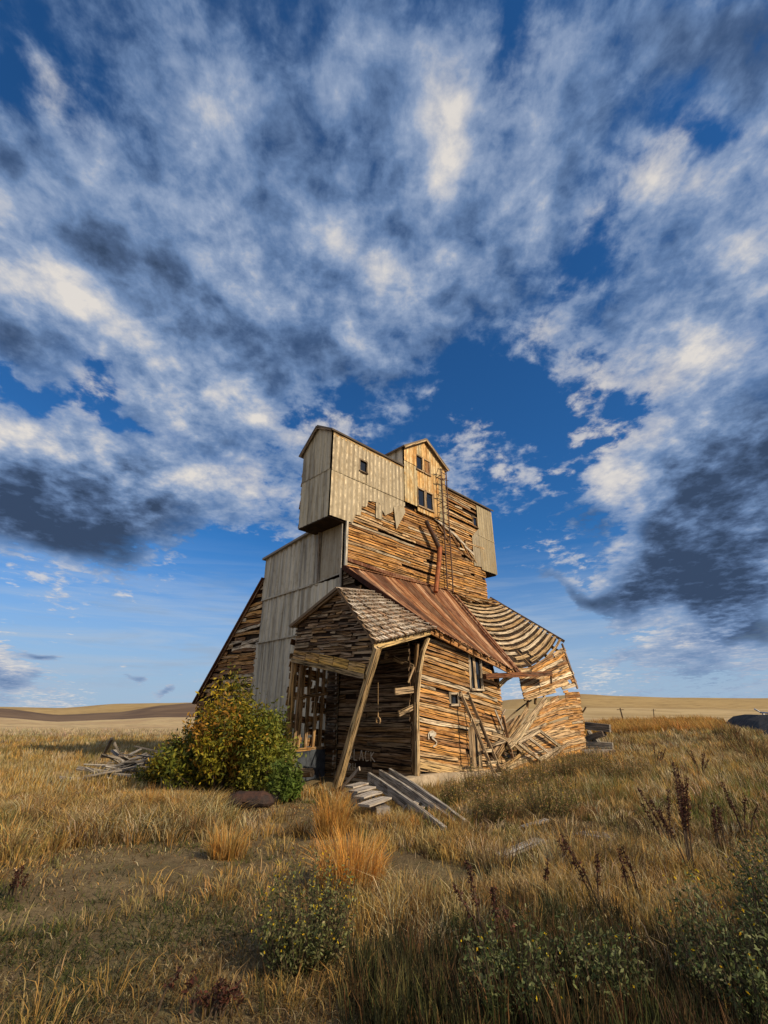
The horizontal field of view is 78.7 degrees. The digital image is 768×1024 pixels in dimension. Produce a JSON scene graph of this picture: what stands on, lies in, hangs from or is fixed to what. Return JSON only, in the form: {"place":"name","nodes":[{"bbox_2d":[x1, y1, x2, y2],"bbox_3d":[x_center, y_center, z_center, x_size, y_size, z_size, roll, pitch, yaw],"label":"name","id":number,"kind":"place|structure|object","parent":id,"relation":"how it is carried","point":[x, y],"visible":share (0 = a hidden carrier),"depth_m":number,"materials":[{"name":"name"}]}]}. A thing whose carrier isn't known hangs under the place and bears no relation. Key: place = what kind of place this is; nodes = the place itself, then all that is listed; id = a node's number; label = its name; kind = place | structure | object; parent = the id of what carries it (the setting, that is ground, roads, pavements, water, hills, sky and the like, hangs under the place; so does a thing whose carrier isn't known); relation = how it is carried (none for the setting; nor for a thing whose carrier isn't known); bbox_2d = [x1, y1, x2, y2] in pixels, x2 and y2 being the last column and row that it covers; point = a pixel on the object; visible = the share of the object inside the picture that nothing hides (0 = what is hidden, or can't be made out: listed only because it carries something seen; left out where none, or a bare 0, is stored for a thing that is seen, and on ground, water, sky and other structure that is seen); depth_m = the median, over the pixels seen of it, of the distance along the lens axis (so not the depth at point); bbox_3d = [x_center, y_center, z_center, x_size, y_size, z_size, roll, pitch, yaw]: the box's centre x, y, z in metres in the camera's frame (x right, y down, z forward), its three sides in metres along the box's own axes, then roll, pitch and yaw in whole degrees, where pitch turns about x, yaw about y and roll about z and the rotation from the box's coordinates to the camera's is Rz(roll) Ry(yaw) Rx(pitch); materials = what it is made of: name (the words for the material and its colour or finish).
{"place":"outdoors","nodes":[
{"label":"outdoors","id":0,"kind":"place"},
{"bbox_2d":[0,717,729,730],"bbox_3d":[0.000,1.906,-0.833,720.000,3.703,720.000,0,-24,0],"label":"fields","id":1,"kind":"structure","parent":0,"point":[162,723],"depth_m":201.90,"materials":[{"name":"plant"}]},
{"bbox_2d":[0,722,766,1023],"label":"ground","id":2,"kind":"structure","parent":0,"point":[171,862],"depth_m":4.40,"materials":[{"name":"plant"}]},
{"bbox_2d":[5,863,29,901],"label":"dead stalk","id":3,"kind":"object","parent":2,"relation":"on","point":[15,881],"visible":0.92,"depth_m":4.48,"materials":[{"name":"brown plant"}]},
{"bbox_2d":[59,776,94,780],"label":"old board","id":4,"kind":"object","parent":2,"relation":"on","point":[60,777],"visible":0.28,"depth_m":12.02,"materials":[{"name":"grey wood"}]},
{"bbox_2d":[76,766,107,771],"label":"old board","id":5,"kind":"object","parent":2,"relation":"on","point":[79,768],"visible":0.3,"depth_m":13.18,"materials":[{"name":"grey wood"}]},
{"bbox_2d":[84,767,105,775],"bbox_3d":[-7.548,7.098,12.591,1.203,0.398,0.134,-5,-24,12],"label":"old board","id":6,"kind":"object","parent":2,"relation":"on","point":[89,770],"visible":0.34,"depth_m":12.69,"materials":[{"name":"grey wood"}]},
{"bbox_2d":[90,772,134,776],"bbox_3d":[-7.251,6.973,12.469,1.635,0.042,0.171,-12,-26,25],"label":"old board","id":7,"kind":"object","parent":6,"relation":"on","point":[122,774],"visible":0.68,"depth_m":12.24,"materials":[{"name":"grey wood"}]},
{"bbox_2d":[84,766,136,776],"bbox_3d":[-7.256,6.904,12.447,1.213,0.212,0.215,17,-29,-33],"label":"old board","id":8,"kind":"object","parent":7,"relation":"on","point":[121,769],"visible":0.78,"depth_m":12.43,"materials":[{"name":"grey wood"}]},
{"bbox_2d":[0,726,190,737],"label":"weed line","id":9,"kind":"object","parent":2,"relation":"on","point":[156,732],"visible":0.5,"depth_m":32.93,"materials":[{"name":"beige plant"}]},
{"bbox_2d":[100,737,112,760],"bbox_3d":[-9.729,8.365,16.361,0.080,1.020,3.621,14,-27,-28],"label":"old post","id":10,"kind":"object","parent":2,"relation":"on","point":[108,745],"visible":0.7,"depth_m":15.79,"materials":[{"name":"grey wood"}]},
{"bbox_2d":[110,749,124,761],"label":"old board","id":11,"kind":"object","parent":2,"relation":"on","point":[115,752],"visible":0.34,"depth_m":15.09,"materials":[{"name":"grey wood"}]},
{"bbox_2d":[101,753,123,759],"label":"old board","id":12,"kind":"object","parent":11,"relation":"on","point":[103,755],"visible":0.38,"depth_m":14.83,"materials":[{"name":"grey wood"}]},
{"bbox_2d":[0,730,258,863],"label":"meadow grass","id":13,"kind":"structure","parent":2,"relation":"on","point":[63,820],"depth_m":8.20,"materials":[{"name":"plant"}]},
{"bbox_2d":[129,783,172,806],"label":"grass tuft","id":14,"kind":"object","parent":2,"relation":"on","point":[152,798],"visible":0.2,"depth_m":8.72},
{"bbox_2d":[129,717,196,787],"bbox_3d":[-5.445,6.356,12.317,1.749,1.776,1.662,0,-24,0],"label":"shrub","id":15,"kind":"object","parent":2,"relation":"on","point":[152,776],"visible":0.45,"depth_m":11.86,"materials":[{"name":"green plant"}]},
{"bbox_2d":[155,958,196,1017],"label":"dead stalk","id":16,"kind":"object","parent":2,"relation":"on","point":[184,991],"visible":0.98,"depth_m":2.76,"materials":[{"name":"brown plant"}]},
{"bbox_2d":[168,786,201,806],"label":"grass tuft","id":17,"kind":"object","parent":2,"relation":"on","point":[188,796],"visible":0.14,"depth_m":8.62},
{"bbox_2d":[189,984,229,1021],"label":"dead stalk","id":18,"kind":"object","parent":2,"relation":"on","point":[216,1003],"visible":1,"depth_m":2.71,"materials":[{"name":"brown plant"}]},
{"bbox_2d":[200,989,224,1019],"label":"dead stalk","id":19,"kind":"object","parent":2,"relation":"on","point":[207,1001],"visible":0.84,"depth_m":2.73,"materials":[{"name":"brown plant"}]},
{"bbox_2d":[193,977,236,1014],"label":"dead stalk","id":20,"kind":"object","parent":2,"relation":"on","point":[230,991],"visible":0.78,"depth_m":2.77,"materials":[{"name":"brown plant"}]},
{"bbox_2d":[149,660,292,791],"bbox_3d":[-3.941,5.456,12.009,3.143,3.172,2.756,0,-24,0],"label":"shrub","id":21,"kind":"object","parent":2,"relation":"on","point":[220,744],"visible":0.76,"depth_m":11.28,"materials":[{"name":"green plant"}]},
{"bbox_2d":[210,976,241,1017],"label":"dead stalk","id":22,"kind":"object","parent":2,"relation":"on","point":[235,992],"visible":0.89,"depth_m":2.77,"materials":[{"name":"brown plant"}]},
{"bbox_2d":[198,813,260,861],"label":"grass tuft","id":23,"kind":"object","parent":2,"relation":"on","point":[222,848],"visible":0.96,"depth_m":5.92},
{"bbox_2d":[215,978,245,1016],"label":"dead stalk","id":24,"kind":"object","parent":2,"relation":"on","point":[241,999],"visible":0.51,"depth_m":2.77,"materials":[{"name":"brown plant"}]},
{"bbox_2d":[226,791,273,808],"bbox_3d":[-2.654,5.702,9.269,0.952,0.306,0.524,0,-24,0],"label":"rusty tank","id":25,"kind":"object","parent":2,"relation":"on","point":[263,800],"visible":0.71,"depth_m":9.13,"materials":[{"name":"metal"}]},
{"bbox_2d":[225,696,306,790],"bbox_3d":[-2.808,5.633,11.279,1.786,2.266,1.543,6,-24,-13],"label":"shrub","id":26,"kind":"object","parent":2,"relation":"on","point":[262,770],"visible":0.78,"depth_m":10.96,"materials":[{"name":"green plant"}]},
{"bbox_2d":[269,784,283,803],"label":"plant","id":27,"kind":"object","parent":2,"relation":"on","point":[275,798],"visible":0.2,"depth_m":9.89,"materials":[{"name":"plant"}]},
{"bbox_2d":[262,758,306,802],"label":"shrub","id":28,"kind":"object","parent":2,"relation":"on","point":[288,785],"visible":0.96,"depth_m":10.04,"materials":[{"name":"green plant"}]},
{"bbox_2d":[251,846,360,981],"bbox_3d":[-0.574,2.906,3.433,0.825,0.678,0.836,0,-24,0],"label":"flowering bush","id":29,"kind":"object","parent":2,"relation":"on","point":[285,950],"visible":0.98,"depth_m":3.31,"materials":[{"name":"green plant"}]},
{"bbox_2d":[300,777,374,839],"bbox_3d":[-0.680,4.431,7.117,1.261,0.876,1.265,11,-26,-23],"label":"grass tuft","id":30,"kind":"object","parent":2,"relation":"on","point":[323,815],"visible":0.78,"depth_m":6.97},
{"bbox_2d":[328,793,354,813],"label":"grass tuft","id":31,"kind":"object","parent":2,"relation":"on","point":[341,803],"visible":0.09,"depth_m":8.46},
{"bbox_2d":[340,766,359,791],"bbox_3d":[-0.866,6.563,11.445,0.030,0.687,1.223,13,-27,-27],"label":"leaning board","id":32,"kind":"object","parent":2,"relation":"on","point":[352,775],"visible":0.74,"depth_m":11.35,"materials":[{"name":"grey wood"}]},
{"bbox_2d":[339,797,373,821],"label":"grass tuft","id":33,"kind":"object","parent":2,"relation":"on","point":[359,809],"visible":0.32,"depth_m":7.89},
{"bbox_2d":[295,809,422,896],"bbox_3d":[-0.284,3.493,4.853,1.596,0.791,1.371,0,-24,0],"label":"grass tuft","id":34,"kind":"object","parent":2,"relation":"on","point":[359,856],"visible":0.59,"depth_m":4.75,"materials":[{"name":"plant"}]},
{"bbox_2d":[345,782,391,817],"bbox_3d":[-0.302,5.460,8.556,0.655,0.688,2.190,5,-24,-10],"label":"plank step","id":35,"kind":"object","parent":2,"relation":"on","point":[373,801],"visible":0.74,"depth_m":8.39,"materials":[{"name":"grey wood"}]},
{"bbox_2d":[0,781,767,1023],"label":"tall grass","id":36,"kind":"structure","parent":2,"relation":"on","point":[396,899],"depth_m":4.76,"materials":[{"name":"plant"}]},
{"bbox_2d":[0,738,767,1023],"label":"green weeds","id":37,"kind":"object","parent":2,"relation":"on","point":[406,995],"visible":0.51,"depth_m":2.95,"materials":[{"name":"green plant"}]},
{"bbox_2d":[192,425,586,790],"bbox_3d":[-0.576,3.942,21.250,13.445,14.390,14.316,22,-32,-40],"label":"grain elevator","id":38,"kind":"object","parent":2,"relation":"on","point":[368,602],"visible":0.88,"depth_m":17.23,"materials":[{"name":"brown wood"}]},
{"bbox_2d":[359,458,368,474],"bbox_3d":[-0.823,-1.819,18.701,0.494,0.590,0.108,22,-32,-40],"label":"window","id":39,"kind":"structure","parent":38,"relation":"in","point":[362,466],"depth_m":18.74,"materials":[{"name":"brown wood"}]},
{"bbox_2d":[416,454,423,472],"bbox_3d":[1.626,-2.233,21.455,0.517,0.812,0.098,22,-32,-40],"label":"window","id":40,"kind":"structure","parent":38,"relation":"in","point":[419,467],"depth_m":21.50,"materials":[{"name":"brown wood"}]},
{"bbox_2d":[417,486,426,508],"bbox_3d":[1.670,-0.626,20.800,0.102,0.958,0.579,-22,-32,40],"label":"window","id":41,"kind":"structure","parent":38,"relation":"in","point":[421,494],"depth_m":20.84,"materials":[{"name":"brown wood"}]},
{"bbox_2d":[424,459,431,476],"bbox_3d":[2.013,-2.071,21.802,0.496,0.792,0.095,22,-32,-40],"label":"window","id":42,"kind":"structure","parent":38,"relation":"in","point":[427,470],"depth_m":21.83,"materials":[{"name":"brown wood"}]},
{"bbox_2d":[426,490,434,512],"bbox_3d":[2.072,-0.465,21.169,0.102,0.958,0.581,-22,-32,40],"label":"window","id":43,"kind":"structure","parent":38,"relation":"in","point":[429,496],"depth_m":21.23,"materials":[{"name":"brown wood"}]},
{"bbox_2d":[449,692,460,705],"bbox_3d":[2.106,5.584,13.966,0.492,0.385,0.102,22,-32,-40],"label":"window","id":44,"kind":"structure","parent":38,"relation":"in","point":[454,697],"depth_m":14.00,"materials":[{"name":"brown wood"}]},
{"bbox_2d":[472,516,478,528],"bbox_3d":[4.626,0.522,23.675,0.098,0.600,0.441,-22,-32,40],"label":"window","id":45,"kind":"structure","parent":38,"relation":"in","point":[473,517],"depth_m":23.73,"materials":[{"name":"brown wood"}]},
{"bbox_2d":[468,723,483,771],"bbox_3d":[2.742,7.054,14.018,0.575,1.336,0.102,22,-32,-40],"label":"wooden door","id":46,"kind":"structure","parent":38,"relation":"in","point":[477,724],"depth_m":14.01,"materials":[{"name":"brown wood"}]},
{"bbox_2d":[468,654,484,690],"bbox_3d":[2.965,5.176,15.083,0.709,1.102,0.102,22,-32,-40],"label":"window","id":47,"kind":"structure","parent":38,"relation":"in","point":[479,673],"depth_m":15.11,"materials":[{"name":"brown wood"}]},
{"bbox_2d":[367,768,465,830],"bbox_3d":[0.454,5.628,9.251,0.828,0.589,4.558,6,-24,-14],"label":"fallen chute","id":48,"kind":"object","parent":2,"relation":"on","point":[398,787],"visible":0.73,"depth_m":9.25,"materials":[{"name":"grey wood"}]},
{"bbox_2d":[437,776,468,806],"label":"flowering bush","id":49,"kind":"object","parent":2,"relation":"on","point":[452,796],"visible":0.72,"depth_m":9.55,"materials":[{"name":"green plant"}]},
{"bbox_2d":[452,857,483,946],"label":"dead stalk","id":50,"kind":"object","parent":2,"relation":"on","point":[462,893],"visible":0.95,"depth_m":3.45,"materials":[{"name":"brown plant"}]},
{"bbox_2d":[458,754,498,798],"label":"flowering bush","id":51,"kind":"object","parent":2,"relation":"on","point":[477,781],"visible":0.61,"depth_m":10.65,"materials":[{"name":"green plant"}]},
{"bbox_2d":[459,691,504,779],"bbox_3d":[2.830,6.481,13.490,1.133,2.494,0.486,-15,-28,30],"label":"wooden ladder","id":52,"kind":"object","parent":2,"relation":"on","point":[473,721],"visible":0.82,"depth_m":13.54,"materials":[{"name":"brown wood"}]},
{"bbox_2d":[465,777,515,823],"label":"flowering bush","id":53,"kind":"object","parent":2,"relation":"on","point":[487,806],"visible":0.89,"depth_m":8.14,"materials":[{"name":"green plant"}]},
{"bbox_2d":[486,885,517,954],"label":"dead stalk","id":54,"kind":"object","parent":2,"relation":"on","point":[493,900],"visible":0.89,"depth_m":3.24,"materials":[{"name":"brown plant"}]},
{"bbox_2d":[482,750,528,793],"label":"flowering bush","id":55,"kind":"object","parent":2,"relation":"on","point":[504,780],"visible":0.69,"depth_m":10.96,"materials":[{"name":"green plant"}]},
{"bbox_2d":[451,899,576,1023],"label":"flowering bush","id":56,"kind":"object","parent":2,"relation":"on","point":[530,984],"visible":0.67,"depth_m":2.79,"materials":[{"name":"green plant"}]},
{"bbox_2d":[496,838,547,857],"bbox_3d":[1.786,4.376,6.099,0.977,0.078,0.200,20,-30,-37],"label":"fallen plank","id":57,"kind":"object","parent":2,"relation":"on","point":[521,843],"visible":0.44,"depth_m":6.11,"materials":[{"name":"grey wood"}]},
{"bbox_2d":[510,741,556,787],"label":"flowering bush","id":58,"kind":"object","parent":2,"relation":"on","point":[539,770],"visible":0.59,"depth_m":11.57,"materials":[{"name":"green plant"}]},
{"bbox_2d":[520,818,549,828],"bbox_3d":[2.418,4.994,7.503,0.471,0.110,0.120,6,-24,-14],"label":"fallen plank","id":59,"kind":"object","parent":2,"relation":"on","point":[530,823],"visible":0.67,"depth_m":7.49,"materials":[{"name":"grey wood"}]},
{"bbox_2d":[517,729,560,760],"bbox_3d":[5.316,7.918,15.928,0.162,0.972,3.131,-20,-30,38],"label":"window frame","id":60,"kind":"object","parent":2,"relation":"on","point":[529,736],"visible":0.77,"depth_m":15.76,"materials":[{"name":"brown wood"}]},
{"bbox_2d":[510,768,578,818],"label":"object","id":61,"kind":"object","parent":2,"relation":"on","point":[541,803],"visible":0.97,"depth_m":8.16,"materials":[{"name":"green plant"}]},
{"bbox_2d":[542,857,550,887],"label":"dead stalk","id":62,"kind":"object","parent":2,"relation":"on","point":[546,870],"visible":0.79,"depth_m":4.38,"materials":[{"name":"brown plant"}]},
{"bbox_2d":[543,742,581,779],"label":"flowering bush","id":63,"kind":"object","parent":2,"relation":"on","point":[557,766],"visible":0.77,"depth_m":12.69,"materials":[{"name":"green plant"}]},
{"bbox_2d":[557,833,573,861],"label":"dead stalk","id":64,"kind":"object","parent":2,"relation":"on","point":[561,845],"visible":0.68,"depth_m":5.16,"materials":[{"name":"brown plant"}]},
{"bbox_2d":[559,837,601,900],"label":"dead stalk","id":65,"kind":"object","parent":2,"relation":"on","point":[575,862],"visible":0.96,"depth_m":4.16,"materials":[{"name":"brown plant"}]},
{"bbox_2d":[415,713,767,813],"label":"meadow grass","id":66,"kind":"structure","parent":2,"relation":"on","point":[719,757],"depth_m":13.29,"materials":[{"name":"plant"}]},
{"bbox_2d":[575,742,611,771],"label":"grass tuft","id":67,"kind":"object","parent":2,"relation":"on","point":[592,762],"visible":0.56,"depth_m":13.55,"materials":[{"name":"green plant"}]},
{"bbox_2d":[582,749,615,753],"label":"stone block","id":68,"kind":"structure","parent":2,"relation":"on","point":[599,750],"depth_m":18.24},
{"bbox_2d":[572,831,626,839],"bbox_3d":[3.049,4.569,6.610,0.340,0.073,0.676,17,-29,-33],"label":"fallen plank","id":69,"kind":"object","parent":2,"relation":"on","point":[597,835],"visible":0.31,"depth_m":6.55,"materials":[{"name":"grey wood"}]},
{"bbox_2d":[546,907,657,1013],"bbox_3d":[1.346,2.755,2.886,0.607,0.508,0.625,0,-24,0],"label":"flowering bush","id":70,"kind":"object","parent":2,"relation":"on","point":[598,962],"visible":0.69,"depth_m":2.85,"materials":[{"name":"green plant"}]},
{"bbox_2d":[596,749,646,778],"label":"flowering bush","id":71,"kind":"object","parent":2,"relation":"on","point":[607,767],"visible":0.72,"depth_m":12.07,"materials":[{"name":"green plant"}]},
{"bbox_2d":[616,844,641,901],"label":"dead stalk","id":72,"kind":"object","parent":2,"relation":"on","point":[623,862],"visible":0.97,"depth_m":4.38,"materials":[{"name":"brown plant"}]},
{"bbox_2d":[637,787,672,845],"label":"dead stalk","id":73,"kind":"object","parent":2,"relation":"on","point":[654,814],"visible":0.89,"depth_m":5.84,"materials":[{"name":"brown plant"}]},
{"bbox_2d":[653,745,665,765],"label":"dead stalk","id":74,"kind":"object","parent":2,"relation":"on","point":[658,755],"visible":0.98,"depth_m":13.37,"materials":[{"name":"brown plant"}]},
{"bbox_2d":[649,761,694,869],"bbox_3d":[3.327,3.357,5.108,0.648,1.108,0.490,13,-27,-28],"label":"dead stalk","id":75,"kind":"object","parent":2,"relation":"on","point":[682,809],"visible":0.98,"depth_m":4.97,"materials":[{"name":"brown plant"}]},
{"bbox_2d":[686,750,708,774],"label":"dead stalk","id":76,"kind":"object","parent":2,"relation":"on","point":[693,759],"visible":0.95,"depth_m":11.52,"materials":[{"name":"brown plant"}]},
{"bbox_2d":[656,859,767,1023],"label":"flowering bush","id":77,"kind":"object","parent":2,"relation":"on","point":[753,969],"visible":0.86,"depth_m":2.79,"materials":[{"name":"green plant"}]},
{"bbox_2d":[709,802,727,853],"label":"dead stalk","id":78,"kind":"object","parent":2,"relation":"on","point":[714,816],"visible":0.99,"depth_m":5.72,"materials":[{"name":"brown plant"}]},
{"bbox_2d":[707,718,744,736],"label":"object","id":79,"kind":"object","parent":2,"relation":"on","point":[721,730],"visible":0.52,"depth_m":20.92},
{"bbox_2d":[709,726,750,743],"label":"grass tuft","id":80,"kind":"object","parent":2,"relation":"on","point":[733,739],"visible":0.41,"depth_m":18.31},
{"bbox_2d":[720,781,759,837],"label":"dead stalk","id":81,"kind":"object","parent":2,"relation":"on","point":[733,807],"visible":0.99,"depth_m":6.28,"materials":[{"name":"brown plant"}]},
{"bbox_2d":[721,730,760,749],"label":"grass tuft","id":82,"kind":"object","parent":2,"relation":"on","point":[736,740],"visible":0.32,"depth_m":16.57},
{"bbox_2d":[721,831,767,951],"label":"flowering bush","id":83,"kind":"object","parent":2,"relation":"on","point":[760,905],"visible":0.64,"depth_m":3.28,"materials":[{"name":"green plant"}]},
{"bbox_2d":[725,823,767,916],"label":"flowering bush","id":84,"kind":"object","parent":2,"relation":"on","point":[765,842],"visible":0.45,"depth_m":3.90,"materials":[{"name":"green plant"}]},
{"bbox_2d":[727,734,767,757],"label":"grass tuft","id":85,"kind":"object","parent":2,"relation":"on","point":[746,751],"visible":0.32,"depth_m":14.72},
{"bbox_2d":[738,740,767,764],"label":"grass tuft","id":86,"kind":"object","parent":2,"relation":"on","point":[763,754],"visible":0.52,"depth_m":12.94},
{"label":"old board","id":87,"kind":"object","parent":2,"relation":"on","visible":0},
{"bbox_2d":[102,765,138,771],"bbox_3d":[-7.239,7.115,12.950,0.142,0.288,1.143,-12,-26,25],"label":"old board","id":88,"kind":"object","parent":87,"relation":"on","point":[107,766],"visible":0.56,"depth_m":12.74,"materials":[{"name":"grey wood"}]},
{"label":"old board","id":89,"kind":"object","parent":2,"relation":"on","visible":0},
{"bbox_2d":[83,764,115,765],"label":"old board","id":90,"kind":"object","parent":89,"relation":"on","point":[98,764],"visible":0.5,"depth_m":14.63,"materials":[{"name":"grey wood"}]},
{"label":"timber","id":91,"kind":"object","parent":2,"relation":"on","visible":0},
{"bbox_2d":[586,741,613,748],"bbox_3d":[8.776,9.516,19.032,1.000,0.345,0.400,-13,-27,28],"label":"timber","id":92,"kind":"object","parent":91,"relation":"on","point":[601,745],"visible":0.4,"depth_m":18.90,"materials":[{"name":"grey wood"}]},
{"bbox_2d":[585,731,606,740],"bbox_3d":[8.689,9.172,19.182,0.766,0.390,0.400,-22,-32,40],"label":"timber","id":93,"kind":"object","parent":92,"relation":"on","point":[596,735],"visible":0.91,"depth_m":19.04,"materials":[{"name":"grey wood"}]},
{"bbox_2d":[585,722,610,731],"bbox_3d":[8.825,8.871,19.314,0.955,0.379,0.400,-14,-27,30],"label":"timber","id":94,"kind":"object","parent":93,"relation":"on","point":[598,727],"visible":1,"depth_m":19.15,"materials":[{"name":"grey wood"}]},
{"bbox_2d":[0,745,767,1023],"bbox_3d":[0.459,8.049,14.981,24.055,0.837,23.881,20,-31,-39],"label":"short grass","id":95,"kind":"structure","parent":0,"point":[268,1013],"depth_m":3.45,"materials":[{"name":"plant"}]},
{"bbox_2d":[0,694,767,714],"bbox_3d":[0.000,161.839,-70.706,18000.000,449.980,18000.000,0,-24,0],"label":"hills","id":96,"kind":"structure","parent":0,"point":[595,701],"depth_m":816.31,"materials":[{"name":"plant"}]},
{"bbox_2d":[0,703,767,721],"bbox_3d":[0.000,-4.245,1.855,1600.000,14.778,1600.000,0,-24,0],"label":"hills","id":97,"kind":"structure","parent":0,"point":[179,710],"depth_m":377.90,"materials":[{"name":"plant"}]},
{"bbox_2d":[0,0,767,707],"label":"sky","id":98,"kind":"structure","parent":0,"point":[526,240],"materials":[{"name":"blue"}]},
{"bbox_2d":[727,714,767,737],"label":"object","id":99,"kind":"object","parent":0,"point":[758,722],"depth_m":25.28,"materials":[{"name":"metal"}]},
{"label":"old board","id":100,"kind":"object","parent":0,"visible":0},
{"bbox_2d":[134,746,161,752],"bbox_3d":[-7.459,7.981,15.583,1.649,0.389,0.155,7,-25,-15],"label":"old board","id":101,"kind":"object","parent":100,"relation":"on","point":[147,749],"visible":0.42,"depth_m":15.45,"materials":[{"name":"grey wood"}]},
{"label":"old board","id":102,"kind":"object","parent":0,"visible":0},
{"bbox_2d":[131,760,146,762],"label":"old board","id":103,"kind":"object","parent":102,"relation":"on","point":[134,761],"visible":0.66,"depth_m":12.50,"materials":[{"name":"grey wood"}]},
{"bbox_2d":[123,758,152,764],"bbox_3d":[-6.513,6.816,12.875,1.243,0.263,0.114,-1,-24,2],"label":"old board","id":104,"kind":"object","parent":103,"relation":"on","point":[127,763],"visible":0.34,"depth_m":12.82,"materials":[{"name":"grey wood"}]},
{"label":"old board","id":105,"kind":"object","parent":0,"visible":0},
{"bbox_2d":[117,752,147,764],"bbox_3d":[-7.539,7.410,14.021,0.818,0.341,0.170,18,-30,-36],"label":"old board","id":106,"kind":"object","parent":105,"relation":"on","point":[137,757],"visible":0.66,"depth_m":14.01,"materials":[{"name":"grey wood"}]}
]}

